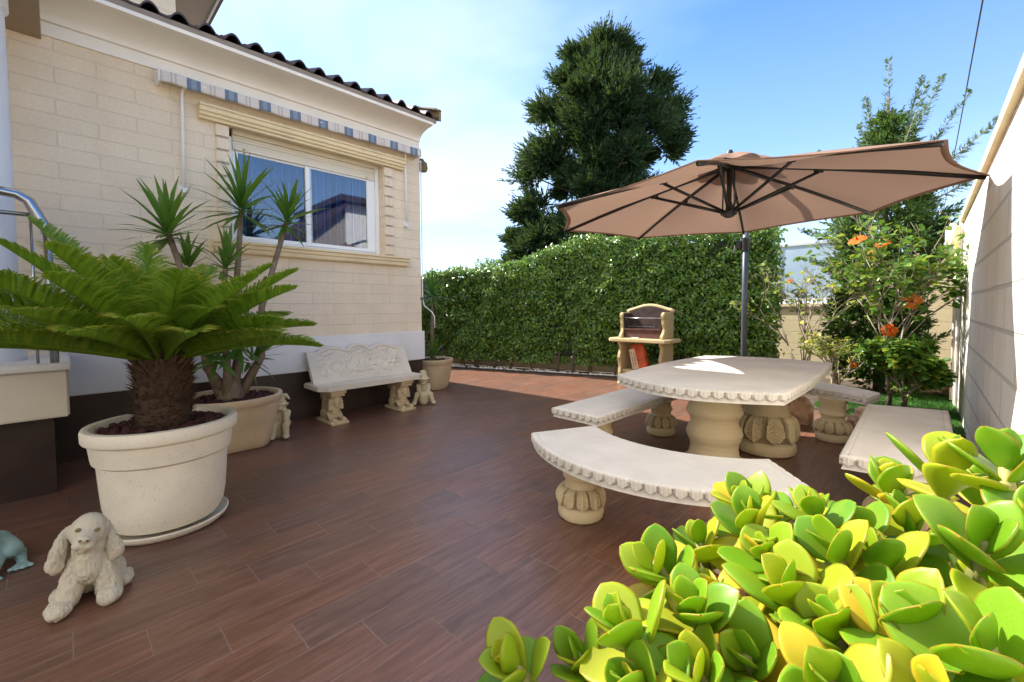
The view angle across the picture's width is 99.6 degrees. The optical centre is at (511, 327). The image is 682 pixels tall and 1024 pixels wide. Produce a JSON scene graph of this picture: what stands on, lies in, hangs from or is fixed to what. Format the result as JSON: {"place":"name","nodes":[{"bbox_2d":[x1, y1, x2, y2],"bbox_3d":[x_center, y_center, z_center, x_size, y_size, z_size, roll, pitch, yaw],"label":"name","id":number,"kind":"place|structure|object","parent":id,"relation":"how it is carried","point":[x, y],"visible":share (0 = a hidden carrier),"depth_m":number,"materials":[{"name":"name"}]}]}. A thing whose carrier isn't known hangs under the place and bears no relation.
{"place":"outdoors","nodes":[
{"label":"outdoors","id":0,"kind":"place"},
{"bbox_2d":[0,0,27,362],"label":"porch column","id":1,"kind":"structure","parent":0,"point":[8,258],"depth_m":2.94,"materials":[{"name":"white paint"}]},
{"bbox_2d":[0,530,33,580],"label":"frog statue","id":2,"kind":"object","parent":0,"point":[12,546],"visible":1,"depth_m":2.12,"materials":[{"name":"teal ceramic"}]},
{"bbox_2d":[0,0,440,504],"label":"house","id":3,"kind":"structure","parent":0,"point":[95,115],"depth_m":4.12,"materials":[{"name":"beige brick"}]},
{"bbox_2d":[0,186,59,363],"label":"terrace railing","id":4,"kind":"object","parent":3,"relation":"on","point":[31,205],"visible":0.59,"depth_m":2.77,"materials":[{"name":"metal"}]},
{"bbox_2d":[154,67,420,227],"bbox_3d":[-2.223,-1.833,4.898,0.168,1.075,2.785,2,3,44],"label":"awning","id":5,"kind":"object","parent":3,"relation":"attached to","point":[184,82],"visible":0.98,"depth_m":4.42,"materials":[{"name":"fabric"}]},
{"bbox_2d":[229,128,379,253],"bbox_3d":[-2.608,-1.516,5.327,0.838,1.700,2.200,2,3,44],"label":"window","id":6,"kind":"structure","parent":3,"relation":"in","point":[348,187],"depth_m":5.17,"materials":[{"name":"white plastic"}]},
{"bbox_2d":[419,158,427,172],"bbox_3d":[-1.260,-2.272,6.071,0.130,0.189,0.156,2,3,44],"label":"corner lamp","id":7,"kind":"object","parent":3,"relation":"attached to","point":[424,167],"visible":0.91,"depth_m":6.04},
{"bbox_2d":[420,161,434,327],"bbox_3d":[-1.197,-1.147,6.075,0.205,2.320,0.045,-2,3,-32],"label":"drain hose","id":8,"kind":"object","parent":3,"relation":"attached to","point":[422,298],"visible":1,"depth_m":6.04,"materials":[{"name":"white plastic"}]},
{"bbox_2d":[0,368,972,681],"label":"patio floor","id":9,"kind":"structure","parent":0,"point":[420,542],"depth_m":2.22,"materials":[{"name":"brown wood"}]},
{"bbox_2d":[42,512,133,622],"bbox_3d":[-1.839,0.993,1.884,0.275,0.389,0.320,-2,3,-36],"label":"dog statue","id":10,"kind":"object","parent":9,"relation":"on","point":[95,561],"visible":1,"depth_m":1.82,"materials":[{"name":"stone"}]},
{"bbox_2d":[117,496,228,545],"bbox_3d":[-2.027,1.127,2.554,0.594,0.049,0.594,2,3,44],"label":"pot saucer","id":11,"kind":"object","parent":9,"relation":"on","point":[218,511],"visible":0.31,"depth_m":2.38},
{"bbox_2d":[78,406,236,535],"bbox_3d":[-2.029,0.826,2.541,0.716,0.585,0.716,2,3,44],"label":"plant pot","id":12,"kind":"object","parent":11,"relation":"on","point":[155,482],"visible":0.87,"depth_m":2.30,"materials":[{"name":"ceramic"}]},
{"bbox_2d":[97,410,223,434],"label":"lava gravel","id":13,"kind":"structure","parent":12,"relation":"in","point":[124,427],"depth_m":2.46,"materials":[{"name":"brown gravel"}]},
{"bbox_2d":[0,213,324,429],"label":"sago palm","id":14,"kind":"object","parent":12,"relation":"in","point":[161,327],"visible":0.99,"depth_m":2.22,"materials":[{"name":"green plant"}]},
{"bbox_2d":[193,386,282,453],"bbox_3d":[-2.574,0.854,3.971,0.840,0.480,0.840,2,3,44],"label":"plant pot","id":15,"kind":"object","parent":9,"relation":"on","point":[252,427],"visible":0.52,"depth_m":3.82,"materials":[{"name":"ceramic"}]},
{"bbox_2d":[115,148,327,401],"bbox_3d":[-2.552,-0.465,3.918,0.980,2.346,1.706,1,3,28],"label":"yucca plant","id":16,"kind":"object","parent":15,"relation":"in","point":[230,385],"visible":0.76,"depth_m":3.86,"materials":[{"name":"green plant"}]},
{"bbox_2d":[193,389,274,403],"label":"lava gravel","id":17,"kind":"structure","parent":15,"relation":"in","point":[252,394],"depth_m":3.95,"materials":[{"name":"brown gravel"}]},
{"bbox_2d":[270,393,290,440],"bbox_3d":[-2.272,0.890,4.236,0.190,0.470,0.267,-1,3,-21],"label":"gnome statue","id":18,"kind":"object","parent":9,"relation":"on","point":[282,424],"visible":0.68,"depth_m":4.21,"materials":[{"name":"stone"}]},
{"bbox_2d":[304,343,420,425],"bbox_3d":[-1.739,0.623,5.169,0.549,0.836,1.300,2,3,44],"label":"carved bench","id":19,"kind":"object","parent":9,"relation":"on","point":[335,373],"visible":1,"depth_m":5.09,"materials":[{"name":"grey stone"}]},
{"bbox_2d":[412,370,435,405],"bbox_3d":[-1.169,0.813,5.711,0.312,0.483,0.267,-1,3,-14],"label":"gnome statue","id":20,"kind":"object","parent":9,"relation":"on","point":[423,394],"visible":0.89,"depth_m":5.67,"materials":[{"name":"stone"}]},
{"bbox_2d":[423,356,452,389],"bbox_3d":[-1.246,0.727,6.835,0.634,0.470,0.634,2,3,44],"label":"plant pot","id":21,"kind":"object","parent":9,"relation":"on","point":[438,372],"visible":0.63,"depth_m":6.61,"materials":[{"name":"ceramic"}]},
{"bbox_2d":[423,358,446,360],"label":"lava gravel","id":22,"kind":"structure","parent":21,"relation":"in","point":[435,359],"depth_m":6.89,"materials":[{"name":"brown gravel"}]},
{"bbox_2d":[421,265,454,360],"bbox_3d":[-1.254,-0.204,6.826,0.717,1.595,0.699,2,3,44],"label":"yucca plant","id":23,"kind":"object","parent":21,"relation":"in","point":[432,290],"visible":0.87,"depth_m":6.79,"materials":[{"name":"green plant"}]},
{"bbox_2d":[452,366,617,377],"bbox_3d":[0.102,0.877,8.518,8.150,0.050,0.040,1,3,24],"label":"kerb strip","id":24,"kind":"object","parent":9,"relation":"on","point":[537,372],"visible":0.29,"depth_m":8.33,"materials":[{"name":"grey concrete"}]},
{"bbox_2d":[552,388,676,436],"bbox_3d":[1.116,0.840,3.900,0.494,0.471,1.853,2,3,44],"label":"garden bench","id":25,"kind":"object","parent":9,"relation":"on","point":[602,412],"visible":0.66,"depth_m":3.57,"materials":[{"name":"stone"}]},
{"bbox_2d":[609,304,680,383],"bbox_3d":[2.128,0.279,6.978,1.040,1.313,0.560,2,3,44],"label":"barbecue","id":26,"kind":"object","parent":9,"relation":"on","point":[649,323],"visible":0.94,"depth_m":6.98,"materials":[{"name":"stone"}]},
{"bbox_2d":[629,343,649,368],"bbox_3d":[2.079,0.473,7.029,0.320,0.441,0.164,2,3,44],"label":"charcoal bag","id":27,"kind":"object","parent":26,"relation":"on","point":[638,355],"visible":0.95,"depth_m":6.98,"materials":[{"name":"orange paper"}]},
{"bbox_2d":[531,426,807,574],"bbox_3d":[0.719,0.912,2.300,1.460,0.471,0.759,2,3,44],"label":"garden bench","id":28,"kind":"object","parent":9,"relation":"on","point":[590,462],"visible":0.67,"depth_m":2.19,"materials":[{"name":"stone"}]},
{"bbox_2d":[618,355,831,458],"bbox_3d":[1.800,0.714,3.578,1.193,0.743,2.215,2,3,44],"label":"garden table","id":29,"kind":"object","parent":9,"relation":"on","point":[716,391],"visible":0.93,"depth_m":3.18,"materials":[{"name":"stone"}]},
{"bbox_2d":[555,139,989,404],"bbox_3d":[2.097,-0.385,4.451,3.149,2.857,3.916,0,3,10],"label":"parasol","id":30,"kind":"object","parent":9,"relation":"on","point":[743,193],"visible":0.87,"depth_m":4.05,"materials":[{"name":"beige fabric"}]},
{"bbox_2d":[788,395,813,425],"bbox_3d":[3.071,0.837,4.685,0.355,0.394,0.348,2,3,44],"label":"rock","id":31,"kind":"object","parent":9,"relation":"on","point":[801,409],"visible":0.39,"depth_m":4.57,"materials":[{"name":"brown stone"}]},
{"bbox_2d":[741,382,879,443],"bbox_3d":[2.846,0.805,4.459,0.627,0.471,1.461,-2,3,-39],"label":"garden bench","id":32,"kind":"object","parent":9,"relation":"on","point":[831,425],"visible":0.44,"depth_m":3.96,"materials":[{"name":"stone"}]},
{"bbox_2d":[846,406,865,428],"bbox_3d":[3.556,0.915,4.333,0.322,0.258,0.275,2,3,44],"label":"rock","id":33,"kind":"object","parent":9,"relation":"on","point":[852,419],"visible":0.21,"depth_m":4.35,"materials":[{"name":"brown stone"}]},
{"bbox_2d":[839,404,952,536],"bbox_3d":[2.485,0.881,2.762,0.467,0.471,1.764,2,3,44],"label":"garden bench","id":34,"kind":"object","parent":9,"relation":"on","point":[909,427],"visible":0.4,"depth_m":2.65,"materials":[{"name":"stone"}]},
{"bbox_2d":[471,257,501,277],"bbox_3d":[-0.715,-0.421,10.318,1.265,2.459,1.091,2,3,44],"label":"round shrub","id":35,"kind":"object","parent":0,"point":[494,262],"visible":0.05,"depth_m":10.06,"materials":[{"name":"green plant"}]},
{"bbox_2d":[211,0,1023,306],"label":"sky","id":36,"kind":"structure","parent":0,"point":[773,78],"materials":[{"name":"blue"}]},
{"bbox_2d":[452,363,965,438],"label":"soil","id":37,"kind":"structure","parent":0,"point":[813,399],"depth_m":8.32,"materials":[{"name":"brown soil"}]},
{"bbox_2d":[452,365,617,375],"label":"pebbles","id":38,"kind":"object","parent":37,"relation":"on","point":[488,367],"visible":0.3,"depth_m":8.48,"materials":[{"name":"white gravel"}]},
{"bbox_2d":[426,351,656,371],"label":"wall","id":39,"kind":"structure","parent":37,"relation":"on","point":[547,365],"depth_m":9.13,"materials":[{"name":"concrete"}]},
{"bbox_2d":[421,226,787,374],"bbox_3d":[0.474,-0.477,8.674,8.598,2.751,0.983,1,3,25],"label":"hedge","id":40,"kind":"object","parent":37,"relation":"on","point":[573,298],"visible":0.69,"depth_m":7.90,"materials":[{"name":"green plant"}]},
{"bbox_2d":[730,255,870,360],"bbox_3d":[4.181,-0.020,6.452,1.816,1.956,1.994,2,3,44],"label":"hibiscus shrub","id":41,"kind":"object","parent":37,"relation":"on","point":[833,290],"visible":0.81,"depth_m":6.25,"materials":[{"name":"green plant"}]},
{"bbox_2d":[911,383,949,394],"bbox_3d":[5.966,0.804,6.247,0.556,0.289,0.403,2,3,44],"label":"rock","id":42,"kind":"object","parent":37,"relation":"on","point":[945,390],"visible":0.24,"depth_m":6.08,"materials":[{"name":"brown stone"}]},
{"bbox_2d":[477,426,1023,681],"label":"jade plant","id":43,"kind":"object","parent":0,"point":[904,601],"visible":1,"depth_m":0.42,"materials":[{"name":"green plant"}]},
{"bbox_2d":[816,395,964,437],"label":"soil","id":44,"kind":"structure","parent":0,"point":[963,436],"depth_m":5.31,"materials":[{"name":"soil"}]},
{"bbox_2d":[793,331,864,384],"bbox_3d":[4.027,0.528,5.409,0.905,0.952,0.726,-2,3,-33],"label":"bush","id":45,"kind":"object","parent":44,"relation":"on","point":[836,348],"visible":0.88,"depth_m":5.38,"materials":[{"name":"green plant"}]},
{"bbox_2d":[793,213,968,405],"bbox_3d":[4.478,-0.270,5.123,1.927,2.566,1.623,2,3,44],"label":"hibiscus shrub","id":46,"kind":"object","parent":44,"relation":"on","point":[908,269],"visible":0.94,"depth_m":4.96,"materials":[{"name":"green plant"}]},
{"bbox_2d":[814,385,965,434],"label":"grass","id":47,"kind":"structure","parent":44,"relation":"on","point":[944,403],"depth_m":5.38,"materials":[{"name":"green plant"}]},
{"bbox_2d":[798,55,998,393],"bbox_3d":[5.392,-1.397,6.090,2.287,4.742,1.372,2,3,44],"label":"feathery conifer","id":48,"kind":"object","parent":44,"relation":"on","point":[894,127],"visible":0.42,"depth_m":5.92,"materials":[{"name":"green plant"}]},
{"bbox_2d":[853,333,958,406],"bbox_3d":[4.484,0.546,5.014,0.851,0.946,0.957,1,3,19],"label":"bush","id":49,"kind":"object","parent":44,"relation":"on","point":[901,361],"visible":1,"depth_m":4.82,"materials":[{"name":"green plant"}]},
{"label":"ground","id":50,"kind":"structure","parent":0,"visible":0},
{"bbox_2d":[495,10,700,266],"bbox_3d":[2.238,-3.696,11.777,5.018,8.968,4.156,2,3,44],"label":"cypress tree","id":51,"kind":"object","parent":50,"relation":"on","point":[598,78],"visible":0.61,"depth_m":10.89,"materials":[{"name":"green plant"}]},
{"bbox_2d":[776,253,954,380],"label":"back wall","id":52,"kind":"structure","parent":50,"relation":"on","point":[943,315],"depth_m":7.67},
{"bbox_2d":[771,238,865,300],"bbox_3d":[4.989,-1.026,8.193,2.752,1.158,0.060,2,3,44],"label":"glass screen","id":53,"kind":"object","parent":52,"relation":"on","point":[791,252],"visible":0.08,"depth_m":7.87,"materials":[{"name":"clear glass"}]},
{"bbox_2d":[940,0,983,245],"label":"overhead cable","id":54,"kind":"object","parent":50,"relation":"on","point":[968,78],"visible":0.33,"depth_m":8.34,"materials":[{"name":"black rubber"}]},
{"bbox_2d":[952,54,1023,481],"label":"garden wall","id":55,"kind":"structure","parent":50,"relation":"on","point":[988,388],"depth_m":2.66,"materials":[{"name":"white paint"}]},
{"bbox_2d":[945,223,959,399],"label":"pillar","id":56,"kind":"structure","parent":55,"relation":"attached to","point":[950,238],"depth_m":5.25,"materials":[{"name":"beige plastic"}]}
]}

